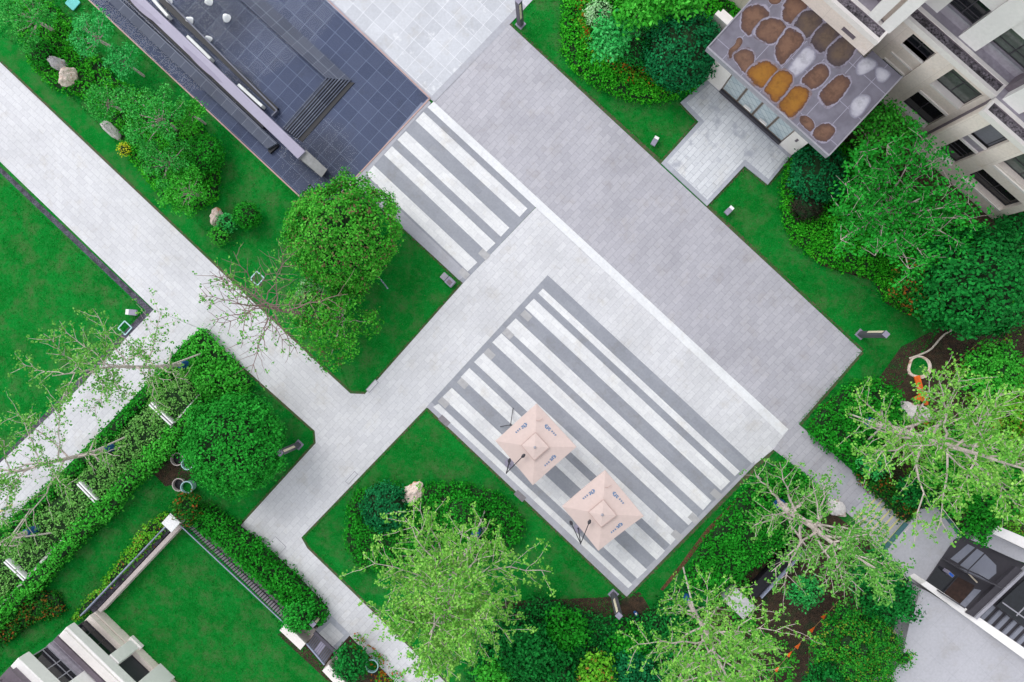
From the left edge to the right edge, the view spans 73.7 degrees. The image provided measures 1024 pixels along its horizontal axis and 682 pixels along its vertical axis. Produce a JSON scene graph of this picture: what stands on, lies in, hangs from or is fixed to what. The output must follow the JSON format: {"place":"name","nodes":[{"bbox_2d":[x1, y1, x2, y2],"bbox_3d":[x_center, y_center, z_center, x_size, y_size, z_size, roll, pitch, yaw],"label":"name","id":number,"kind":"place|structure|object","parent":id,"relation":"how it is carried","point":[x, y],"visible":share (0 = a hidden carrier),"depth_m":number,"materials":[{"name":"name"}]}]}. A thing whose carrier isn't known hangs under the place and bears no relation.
{"place":"outdoors","nodes":[
{"label":"outdoors","id":0,"kind":"place"},
{"bbox_2d":[0,610,175,681],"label":"house","id":1,"kind":"structure","parent":0,"point":[98,646],"depth_m":34.68,"materials":[{"name":"beige stone"}]},
{"bbox_2d":[0,310,197,524],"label":"path","id":2,"kind":"structure","parent":0,"point":[81,428],"depth_m":37.24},
{"bbox_2d":[0,63,349,430],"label":"path","id":3,"kind":"structure","parent":0,"point":[110,217],"depth_m":37.00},
{"bbox_2d":[91,0,428,200],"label":"pool basin","id":4,"kind":"object","parent":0,"point":[358,126],"visible":0.67,"depth_m":36.49,"materials":[{"name":"tile"}]},
{"bbox_2d":[108,0,279,153],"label":"pool ledge","id":5,"kind":"object","parent":4,"relation":"on","point":[202,80],"visible":0.93,"depth_m":36.42,"materials":[{"name":"stone"}]},
{"bbox_2d":[131,0,305,161],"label":"pool bench wall","id":6,"kind":"structure","parent":4,"relation":"on","point":[201,57],"depth_m":36.07,"materials":[{"name":"white stone"}]},
{"bbox_2d":[326,0,531,95],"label":"wet paving","id":7,"kind":"structure","parent":0,"point":[430,47],"depth_m":36.10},
{"bbox_2d":[359,102,534,282],"bbox_3d":[-3.566,-7.875,36.122,8.242,0.001,5.803,42,92,2],"label":"panel","id":8,"kind":"object","parent":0,"point":[396,176],"visible":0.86,"depth_m":36.10,"materials":[{"name":"grey stone"}]},
{"bbox_2d":[356,177,461,279],"bbox_3d":[-5.400,-6.054,36.226,7.790,0.001,0.575,43,92,2],"label":"panel border","id":9,"kind":"object","parent":8,"relation":"on","point":[433,248],"visible":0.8,"depth_m":36.19,"materials":[{"name":"grey stone"}]},
{"bbox_2d":[368,166,476,270],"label":"white stripe","id":10,"kind":"object","parent":8,"relation":"on","point":[439,235],"visible":1,"depth_m":36.19,"materials":[{"name":"stone"}]},
{"bbox_2d":[384,147,494,251],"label":"white stripe","id":11,"kind":"object","parent":8,"relation":"on","point":[449,208],"visible":1,"depth_m":36.13,"materials":[{"name":"stone"}]},
{"bbox_2d":[397,131,508,235],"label":"white stripe","id":12,"kind":"object","parent":8,"relation":"on","point":[459,189],"visible":1,"depth_m":36.09,"materials":[{"name":"stone"}]},
{"bbox_2d":[416,112,526,216],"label":"white stripe","id":13,"kind":"object","parent":8,"relation":"on","point":[471,164],"visible":1,"depth_m":36.03,"materials":[{"name":"stone"}]},
{"bbox_2d":[0,0,1023,681],"bbox_3d":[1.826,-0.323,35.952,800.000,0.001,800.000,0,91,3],"label":"lawn","id":14,"kind":"structure","parent":0,"point":[104,144],"depth_m":36.78,"materials":[{"name":"green plant"}]},
{"bbox_2d":[0,0,57,54],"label":"feathery tree","id":15,"kind":"object","parent":14,"relation":"on","point":[15,11],"visible":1,"depth_m":34.54,"materials":[{"name":"green plant"}]},
{"bbox_2d":[0,587,68,647],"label":"dark thicket","id":16,"kind":"object","parent":14,"relation":"on","point":[45,603],"visible":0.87,"depth_m":37.09,"materials":[{"name":"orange plant"}]},
{"bbox_2d":[0,377,127,549],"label":"sparse tree","id":17,"kind":"object","parent":14,"relation":"on","point":[103,449],"visible":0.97,"depth_m":31.46,"materials":[{"name":"green plant"}]},
{"bbox_2d":[0,167,152,461],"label":"gravel strip","id":18,"kind":"object","parent":14,"relation":"on","point":[91,256],"visible":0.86,"depth_m":37.19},
{"bbox_2d":[65,5,116,60],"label":"feathery tree","id":19,"kind":"object","parent":14,"relation":"on","point":[95,40],"visible":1,"depth_m":34.34,"materials":[{"name":"green plant"}]},
{"bbox_2d":[0,345,184,550],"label":"strip hedge","id":20,"kind":"object","parent":14,"relation":"on","point":[115,427],"visible":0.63,"depth_m":36.67,"materials":[{"name":"green plant"}]},
{"bbox_2d":[0,372,202,602],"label":"pale bed","id":21,"kind":"object","parent":14,"relation":"on","point":[139,432],"visible":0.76,"depth_m":36.66,"materials":[{"name":"green plant"}]},
{"bbox_2d":[7,288,199,426],"bbox_3d":[-17.344,0.452,31.590,5.474,10.716,5.938,31,92,2],"label":"sparse tree","id":22,"kind":"object","parent":14,"relation":"on","point":[80,361],"visible":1,"depth_m":29.57,"materials":[{"name":"green plant"}]},
{"bbox_2d":[82,77,125,123],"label":"feathery tree","id":23,"kind":"object","parent":14,"relation":"on","point":[100,92],"visible":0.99,"depth_m":35.05,"materials":[{"name":"green plant"}]},
{"bbox_2d":[0,395,210,633],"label":"bright hedge","id":24,"kind":"object","parent":14,"relation":"on","point":[159,452],"visible":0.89,"depth_m":36.52,"materials":[{"name":"green plant"}]},
{"bbox_2d":[7,0,224,213],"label":"ground cover","id":25,"kind":"object","parent":14,"relation":"on","point":[91,71],"visible":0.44,"depth_m":36.64,"materials":[{"name":"green plant"}]},
{"bbox_2d":[98,42,144,81],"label":"feathery tree","id":26,"kind":"object","parent":14,"relation":"on","point":[112,58],"visible":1,"depth_m":34.69,"materials":[{"name":"green plant"}]},
{"bbox_2d":[80,523,184,615],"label":"garden wall","id":27,"kind":"structure","parent":14,"relation":"on","point":[106,600],"depth_m":36.81,"materials":[{"name":"stone"}]},
{"bbox_2d":[100,510,169,588],"bbox_3d":[-20.196,11.236,36.780,1.369,1.087,5.397,40,92,2],"label":"yellow hedge","id":28,"kind":"object","parent":14,"relation":"on","point":[151,532],"visible":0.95,"depth_m":36.74,"materials":[{"name":"green plant"}]},
{"bbox_2d":[117,83,190,161],"bbox_3d":[-18.028,-10.964,35.200,3.676,3.340,3.948,0,91,3],"label":"feathery tree","id":29,"kind":"object","parent":14,"relation":"on","point":[162,122],"visible":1,"depth_m":34.14,"materials":[{"name":"green plant"}]},
{"bbox_2d":[136,138,192,194],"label":"feathery tree","id":30,"kind":"object","parent":14,"relation":"on","point":[169,161],"visible":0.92,"depth_m":34.74,"materials":[{"name":"green plant"}]},
{"bbox_2d":[155,163,212,218],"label":"feathery tree","id":31,"kind":"object","parent":14,"relation":"on","point":[188,194],"visible":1,"depth_m":34.83,"materials":[{"name":"green plant"}]},
{"bbox_2d":[168,489,208,526],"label":"ball shrub","id":32,"kind":"object","parent":14,"relation":"on","point":[186,506],"visible":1,"depth_m":35.58,"materials":[{"name":"green plant"}]},
{"bbox_2d":[184,133,225,173],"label":"ball shrub","id":33,"kind":"object","parent":14,"relation":"on","point":[205,154],"visible":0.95,"depth_m":35.43,"materials":[{"name":"green plant"}]},
{"bbox_2d":[175,323,257,401],"bbox_3d":[-16.030,1.573,36.451,3.028,1.207,4.682,-44,88,2],"label":"corner hedge","id":34,"kind":"object","parent":14,"relation":"on","point":[212,356],"visible":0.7,"depth_m":36.26,"materials":[{"name":"green plant"}]},
{"bbox_2d":[192,363,250,401],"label":"leafy shrub","id":35,"kind":"object","parent":14,"relation":"on","point":[218,383],"visible":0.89,"depth_m":35.63,"materials":[{"name":"green plant"}]},
{"bbox_2d":[0,61,462,393],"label":"soil edge","id":36,"kind":"object","parent":14,"relation":"on","point":[176,227],"visible":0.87,"depth_m":36.80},
{"bbox_2d":[176,390,289,501],"bbox_3d":[-13.990,5.188,34.542,5.288,4.523,5.444,-29,89,3],"label":"round tree","id":37,"kind":"object","parent":14,"relation":"on","point":[230,439],"visible":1,"depth_m":33.26,"materials":[{"name":"green plant"}]},
{"bbox_2d":[189,500,330,628],"bbox_3d":[-13.431,11.793,36.248,9.616,1.465,2.248,41,92,2],"label":"long hedge","id":38,"kind":"object","parent":14,"relation":"on","point":[267,568],"visible":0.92,"depth_m":35.97,"materials":[{"name":"green plant"}]},
{"bbox_2d":[192,241,354,388],"bbox_3d":[-10.345,-1.748,31.415,7.185,10.315,5.235,-45,88,2],"label":"sparse tree","id":39,"kind":"object","parent":14,"relation":"on","point":[269,306],"visible":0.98,"depth_m":28.67,"materials":[{"name":"green plant"}]},
{"bbox_2d":[278,593,319,634],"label":"ball shrub","id":40,"kind":"object","parent":14,"relation":"on","point":[298,614],"visible":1,"depth_m":35.15,"materials":[{"name":"green plant"}]},
{"bbox_2d":[281,272,383,375],"bbox_3d":[-9.114,-0.907,34.899,5.354,3.274,5.416,0,91,3],"label":"tree","id":41,"kind":"object","parent":14,"relation":"on","point":[335,320],"visible":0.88,"depth_m":34.01,"materials":[{"name":"green plant"}]},
{"bbox_2d":[278,615,392,681],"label":"soil bed","id":42,"kind":"object","parent":14,"relation":"on","point":[308,651],"visible":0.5,"depth_m":36.71,"materials":[{"name":"brown soil"}]},
{"bbox_2d":[328,640,370,681],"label":"ball shrub","id":43,"kind":"object","parent":42,"relation":"on","point":[348,663],"visible":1,"depth_m":35.12,"materials":[{"name":"green plant"}]},
{"bbox_2d":[275,167,405,297],"bbox_3d":[-8.395,-5.286,33.889,6.320,5.072,6.536,0,91,3],"label":"round tree","id":44,"kind":"object","parent":14,"relation":"on","point":[339,229],"visible":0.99,"depth_m":32.59,"materials":[{"name":"green plant"}]},
{"bbox_2d":[357,479,410,534],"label":"ball shrub","id":45,"kind":"object","parent":14,"relation":"on","point":[383,500],"visible":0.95,"depth_m":34.99,"materials":[{"name":"green plant"}]},
{"bbox_2d":[341,477,528,573],"bbox_3d":[-4.148,9.781,35.970,10.092,1.032,5.252,0,91,3],"label":"shrub bed","id":46,"kind":"object","parent":14,"relation":"on","point":[498,508],"visible":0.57,"depth_m":35.86,"materials":[{"name":"green plant"}]},
{"bbox_2d":[339,480,555,681],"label":"sparse tree","id":47,"kind":"object","parent":14,"relation":"on","point":[450,618],"visible":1,"depth_m":28.53,"materials":[{"name":"green plant"}]},
{"bbox_2d":[442,490,485,534],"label":"ball shrub","id":48,"kind":"object","parent":14,"relation":"on","point":[459,507],"visible":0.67,"depth_m":34.86,"materials":[{"name":"green plant"}]},
{"bbox_2d":[485,621,560,681],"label":"leafy shrub","id":49,"kind":"object","parent":14,"relation":"on","point":[525,655],"visible":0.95,"depth_m":34.13,"materials":[{"name":"green plant"}]},
{"bbox_2d":[301,408,774,681],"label":"curb","id":50,"kind":"object","parent":14,"relation":"on","point":[726,496],"visible":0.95,"depth_m":36.05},
{"bbox_2d":[495,592,650,618],"bbox_3d":[2.939,14.385,36.022,9.169,0.001,1.780,-5,90,3],"label":"soil bed","id":51,"kind":"object","parent":14,"relation":"on","point":[632,604],"visible":0.5,"depth_m":35.91,"materials":[{"name":"brown soil"}]},
{"bbox_2d":[542,602,596,651],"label":"leafy shrub","id":52,"kind":"object","parent":51,"relation":"on","point":[568,630],"visible":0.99,"depth_m":34.58,"materials":[{"name":"green plant"}]},
{"bbox_2d":[465,579,713,681],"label":"thicket","id":53,"kind":"object","parent":14,"relation":"on","point":[534,609],"visible":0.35,"depth_m":35.40,"materials":[{"name":"green plant"}]},
{"bbox_2d":[574,642,618,681],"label":"leafy shrub","id":54,"kind":"object","parent":14,"relation":"on","point":[597,669],"visible":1,"depth_m":34.44,"materials":[{"name":"green plant"}]},
{"bbox_2d":[585,8,640,65],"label":"mint tree","id":55,"kind":"object","parent":14,"relation":"on","point":[611,38],"visible":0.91,"depth_m":32.99,"materials":[{"name":"green plant"}]},
{"bbox_2d":[571,0,669,93],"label":"photinia hedge","id":56,"kind":"object","parent":14,"relation":"on","point":[634,70],"visible":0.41,"depth_m":35.02,"materials":[{"name":"green plant"}]},
{"bbox_2d":[610,645,664,681],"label":"leafy shrub","id":57,"kind":"object","parent":14,"relation":"on","point":[635,674],"visible":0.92,"depth_m":34.34,"materials":[{"name":"green plant"}]},
{"bbox_2d":[612,0,671,39],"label":"young tree","id":58,"kind":"object","parent":14,"relation":"on","point":[635,9],"visible":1,"depth_m":32.10,"materials":[{"name":"green plant"}]},
{"bbox_2d":[557,0,739,106],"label":"border hedge","id":59,"kind":"object","parent":14,"relation":"on","point":[604,76],"visible":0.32,"depth_m":35.18,"materials":[{"name":"green plant"}]},
{"bbox_2d":[639,6,721,94],"bbox_3d":[8.334,-14.408,33.783,4.178,3.424,4.187,-36,89,3],"label":"ball shrub","id":60,"kind":"object","parent":14,"relation":"on","point":[680,57],"visible":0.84,"depth_m":32.82,"materials":[{"name":"green plant"}]},
{"bbox_2d":[615,564,825,681],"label":"sparse tree","id":61,"kind":"object","parent":14,"relation":"on","point":[743,673],"visible":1,"depth_m":28.72,"materials":[{"name":"green plant"}]},
{"bbox_2d":[661,80,790,205],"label":"porch kerb","id":62,"kind":"structure","parent":14,"relation":"on","point":[688,185],"depth_m":35.35,"materials":[{"name":"stone"}]},
{"bbox_2d":[668,84,786,199],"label":"porch paving","id":63,"kind":"structure","parent":62,"relation":"on","point":[724,141],"depth_m":35.30,"materials":[{"name":"grey stone"}]},
{"bbox_2d":[683,455,827,595],"bbox_3d":[12.112,9.786,34.923,8.856,1.499,3.810,-43,88,2],"label":"slope hedge","id":64,"kind":"object","parent":14,"relation":"on","point":[729,546],"visible":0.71,"depth_m":34.70,"materials":[{"name":"green plant"}]},
{"bbox_2d":[707,156,863,425],"bbox_3d":[14.527,-2.823,35.273,5.113,0.015,13.683,-23,89,3],"label":"soil edge","id":65,"kind":"object","parent":14,"relation":"on","point":[742,238],"visible":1,"depth_m":35.29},
{"bbox_2d":[672,513,907,681],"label":"soil bed","id":66,"kind":"object","parent":14,"relation":"on","point":[809,619],"visible":0.14,"depth_m":35.43,"materials":[{"name":"brown soil"}]},
{"bbox_2d":[667,576,799,681],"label":"tangled cover","id":67,"kind":"object","parent":66,"relation":"on","point":[777,674],"visible":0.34,"depth_m":35.01,"materials":[{"name":"green plant"}]},
{"bbox_2d":[746,539,804,597],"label":"retaining wall","id":68,"kind":"structure","parent":66,"relation":"on","point":[762,588],"depth_m":35.01,"materials":[{"name":"grey stone"}]},
{"bbox_2d":[801,597,902,681],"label":"garden tree","id":69,"kind":"object","parent":66,"relation":"on","point":[850,620],"visible":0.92,"depth_m":32.61,"materials":[{"name":"green plant"}]},
{"bbox_2d":[827,610,917,681],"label":"garden tree","id":70,"kind":"object","parent":66,"relation":"on","point":[888,668],"visible":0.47,"depth_m":32.93,"materials":[{"name":"green plant"}]},
{"bbox_2d":[847,576,928,632],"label":"garden tree","id":71,"kind":"object","parent":66,"relation":"on","point":[902,604],"visible":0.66,"depth_m":32.82,"materials":[{"name":"green plant"}]},
{"bbox_2d":[705,0,902,157],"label":"entrance porch","id":72,"kind":"object","parent":14,"relation":"on","point":[790,76],"visible":0.98,"depth_m":30.87,"materials":[{"name":"beige stone"}]},
{"bbox_2d":[786,145,854,206],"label":"ball shrub","id":73,"kind":"object","parent":14,"relation":"on","point":[815,173],"visible":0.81,"depth_m":33.22,"materials":[{"name":"green plant"}]},
{"bbox_2d":[739,453,915,615],"bbox_3d":[13.403,8.517,29.734,6.376,11.446,6.917,0,91,3],"label":"sparse tree","id":74,"kind":"object","parent":14,"relation":"on","point":[852,552],"visible":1,"depth_m":28.00,"materials":[{"name":"green plant"}]},
{"bbox_2d":[802,374,909,473],"bbox_3d":[17.831,4.062,34.602,4.530,1.422,4.910,35,92,2],"label":"path hedge","id":75,"kind":"object","parent":14,"relation":"on","point":[831,424],"visible":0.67,"depth_m":34.41,"materials":[{"name":"green plant"}]},
{"bbox_2d":[729,0,1023,218],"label":"apartment building","id":76,"kind":"structure","parent":14,"relation":"on","point":[958,66],"depth_m":29.88,"materials":[{"name":"white paint"}]},
{"bbox_2d":[850,492,907,545],"bbox_3d":[18.864,9.277,34.900,1.886,0.546,2.686,-44,88,2],"label":"stairway","id":77,"kind":"object","parent":14,"relation":"on","point":[890,520],"visible":0.49,"depth_m":34.92,"materials":[{"name":"concrete"}]},
{"bbox_2d":[778,138,1013,320],"bbox_3d":[19.529,-5.368,34.693,13.581,0.958,6.520,32,92,2],"label":"border hedge","id":78,"kind":"object","parent":14,"relation":"on","point":[815,238],"visible":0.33,"depth_m":34.67,"materials":[{"name":"green plant"}]},
{"bbox_2d":[828,117,993,290],"bbox_3d":[17.807,-6.061,32.763,7.153,4.662,7.277,-27,89,3],"label":"open tree","id":79,"kind":"object","parent":14,"relation":"on","point":[875,207],"visible":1,"depth_m":31.55,"materials":[{"name":"green plant"}]},
{"bbox_2d":[883,253,946,316],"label":"round tree","id":80,"kind":"object","parent":14,"relation":"on","point":[909,287],"visible":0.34,"depth_m":32.88,"materials":[{"name":"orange plant"}]},
{"bbox_2d":[883,504,959,591],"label":"patio","id":81,"kind":"structure","parent":14,"relation":"on","point":[926,553],"depth_m":34.47,"materials":[{"name":"concrete"}]},
{"bbox_2d":[834,348,1023,547],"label":"sparse tree","id":82,"kind":"object","parent":14,"relation":"on","point":[1012,452],"visible":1,"depth_m":26.48,"materials":[{"name":"green plant"}]},
{"bbox_2d":[843,103,1023,248],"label":"soil bed","id":83,"kind":"object","parent":14,"relation":"on","point":[981,218],"depth_m":34.90,"materials":[{"name":"brown soil"}]},
{"bbox_2d":[843,95,920,171],"bbox_3d":[17.656,-9.977,33.335,4.005,3.467,3.831,0,91,3],"label":"open shrub","id":84,"kind":"object","parent":83,"relation":"on","point":[888,118],"visible":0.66,"depth_m":32.22,"materials":[{"name":"green plant"}]},
{"bbox_2d":[868,525,1023,681],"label":"entrance pavilion","id":85,"kind":"structure","parent":14,"relation":"on","point":[970,628],"depth_m":33.89,"materials":[{"name":"concrete"}]},
{"bbox_2d":[879,311,1023,532],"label":"soil bed","id":86,"kind":"object","parent":14,"relation":"on","point":[938,355],"visible":0.25,"depth_m":34.95,"materials":[{"name":"brown soil"}]},
{"bbox_2d":[852,471,925,524],"bbox_3d":[19.339,7.744,34.754,4.109,1.000,2.010,45,92,2],"label":"rust bed","id":87,"kind":"object","parent":86,"relation":"on","point":[884,490],"visible":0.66,"depth_m":34.64,"materials":[{"name":"green plant"}]},
{"bbox_2d":[945,510,1006,547],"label":"garden tree","id":88,"kind":"object","parent":86,"relation":"on","point":[980,531],"visible":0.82,"depth_m":32.23,"materials":[{"name":"green plant"}]},
{"bbox_2d":[936,435,1023,527],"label":"garden tree","id":89,"kind":"object","parent":86,"relation":"on","point":[979,505],"visible":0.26,"depth_m":31.77,"materials":[{"name":"green plant"}]},
{"bbox_2d":[956,338,1023,401],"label":"garden tree","id":90,"kind":"object","parent":86,"relation":"on","point":[1000,358],"visible":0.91,"depth_m":32.79,"materials":[{"name":"green plant"}]},
{"bbox_2d":[909,221,1023,340],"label":"round tree","id":91,"kind":"object","parent":14,"relation":"on","point":[985,290],"visible":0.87,"depth_m":31.20,"materials":[{"name":"green plant"}]},
{"bbox_2d":[241,208,787,681],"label":"path","id":92,"kind":"structure","parent":0,"point":[359,434],"depth_m":36.18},
{"bbox_2d":[432,275,751,582],"bbox_3d":[3.976,5.006,35.855,14.594,0.001,9.563,43,92,2],"label":"panel","id":93,"kind":"object","parent":92,"relation":"on","point":[624,410],"visible":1,"depth_m":35.81,"materials":[{"name":"grey stone"}]},
{"bbox_2d":[434,404,631,587],"bbox_3d":[1.072,8.124,36.022,14.019,0.001,0.319,43,92,2],"label":"white stripe","id":94,"kind":"object","parent":93,"relation":"on","point":[471,438],"visible":1,"depth_m":36.03,"materials":[{"name":"stone"}]},
{"bbox_2d":[496,403,576,484],"bbox_3d":[1.186,5.047,34.511,2.884,2.940,2.897,-42,88,3],"label":"parasol","id":95,"kind":"object","parent":93,"relation":"on","point":[535,434],"visible":1,"depth_m":33.42,"materials":[{"name":"fabric"}]},
{"bbox_2d":[443,388,646,577],"bbox_3d":[1.680,7.477,35.986,14.017,0.001,0.724,43,92,2],"label":"white stripe","id":96,"kind":"object","parent":93,"relation":"on","point":[485,428],"visible":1,"depth_m":35.99,"materials":[{"name":"stone"}]},
{"bbox_2d":[461,368,664,559],"bbox_3d":[2.651,6.439,35.927,14.034,0.001,0.662,43,92,2],"label":"white stripe","id":97,"kind":"object","parent":93,"relation":"on","point":[564,465],"visible":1,"depth_m":35.93,"materials":[{"name":"stone"}]},
{"bbox_2d":[475,353,674,544],"bbox_3d":[3.368,5.639,35.883,14.038,0.001,0.680,43,92,2],"label":"white stripe","id":98,"kind":"object","parent":93,"relation":"on","point":[527,403],"visible":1,"depth_m":35.87,"materials":[{"name":"stone"}]},
{"bbox_2d":[427,402,754,596],"bbox_3d":[4.084,4.908,35.843,14.506,0.001,9.762,43,92,2],"label":"panel border","id":99,"kind":"object","parent":93,"relation":"on","point":[595,562],"visible":0.86,"depth_m":35.91,"materials":[{"name":"grey stone"}]},
{"bbox_2d":[492,333,691,524],"bbox_3d":[4.315,4.595,35.826,14.016,0.001,0.678,43,92,2],"label":"white stripe","id":100,"kind":"object","parent":93,"relation":"on","point":[586,421],"visible":1,"depth_m":35.83,"materials":[{"name":"stone"}]},
{"bbox_2d":[562,470,642,550],"bbox_3d":[4.470,8.310,34.373,2.813,2.940,2.922,-40,89,3],"label":"parasol","id":101,"kind":"object","parent":93,"relation":"on","point":[604,504],"visible":1,"depth_m":33.29,"materials":[{"name":"fabric"}]},
{"bbox_2d":[507,319,710,509],"bbox_3d":[5.063,3.805,35.781,13.999,0.001,0.716,43,92,2],"label":"white stripe","id":102,"kind":"object","parent":93,"relation":"on","point":[554,363],"visible":1,"depth_m":35.78,"materials":[{"name":"stone"}]},
{"bbox_2d":[525,299,729,489],"bbox_3d":[6.008,2.776,35.724,13.988,0.001,0.674,43,92,2],"label":"white stripe","id":103,"kind":"object","parent":93,"relation":"on","point":[626,393],"visible":1,"depth_m":35.72,"materials":[{"name":"stone"}]},
{"bbox_2d":[538,289,739,475],"bbox_3d":[6.604,2.130,35.688,13.986,0.001,0.356,43,92,2],"label":"white stripe","id":104,"kind":"object","parent":93,"relation":"on","point":[639,382],"visible":1,"depth_m":35.69,"materials":[{"name":"stone"}]},
{"bbox_2d":[435,25,861,428],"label":"plaza","id":105,"kind":"structure","parent":0,"point":[594,176],"depth_m":35.60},
{"bbox_2d":[428,102,787,435],"bbox_3d":[4.917,-3.903,35.715,25.298,0.001,0.456,43,92,2],"label":"white band","id":106,"kind":"object","parent":105,"relation":"on","point":[772,420],"visible":1,"depth_m":35.70,"materials":[{"name":"stone"}]},
{"bbox_2d":[773,424,870,515],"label":"side path","id":107,"kind":"structure","parent":0,"point":[796,443],"depth_m":35.26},
{"label":"pool water","id":108,"kind":"structure","parent":0,"visible":0},
{"bbox_2d":[241,0,353,141],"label":"water cascade","id":109,"kind":"object","parent":108,"relation":"on","point":[321,103],"visible":1,"depth_m":36.31,"materials":[{"name":"stone"}]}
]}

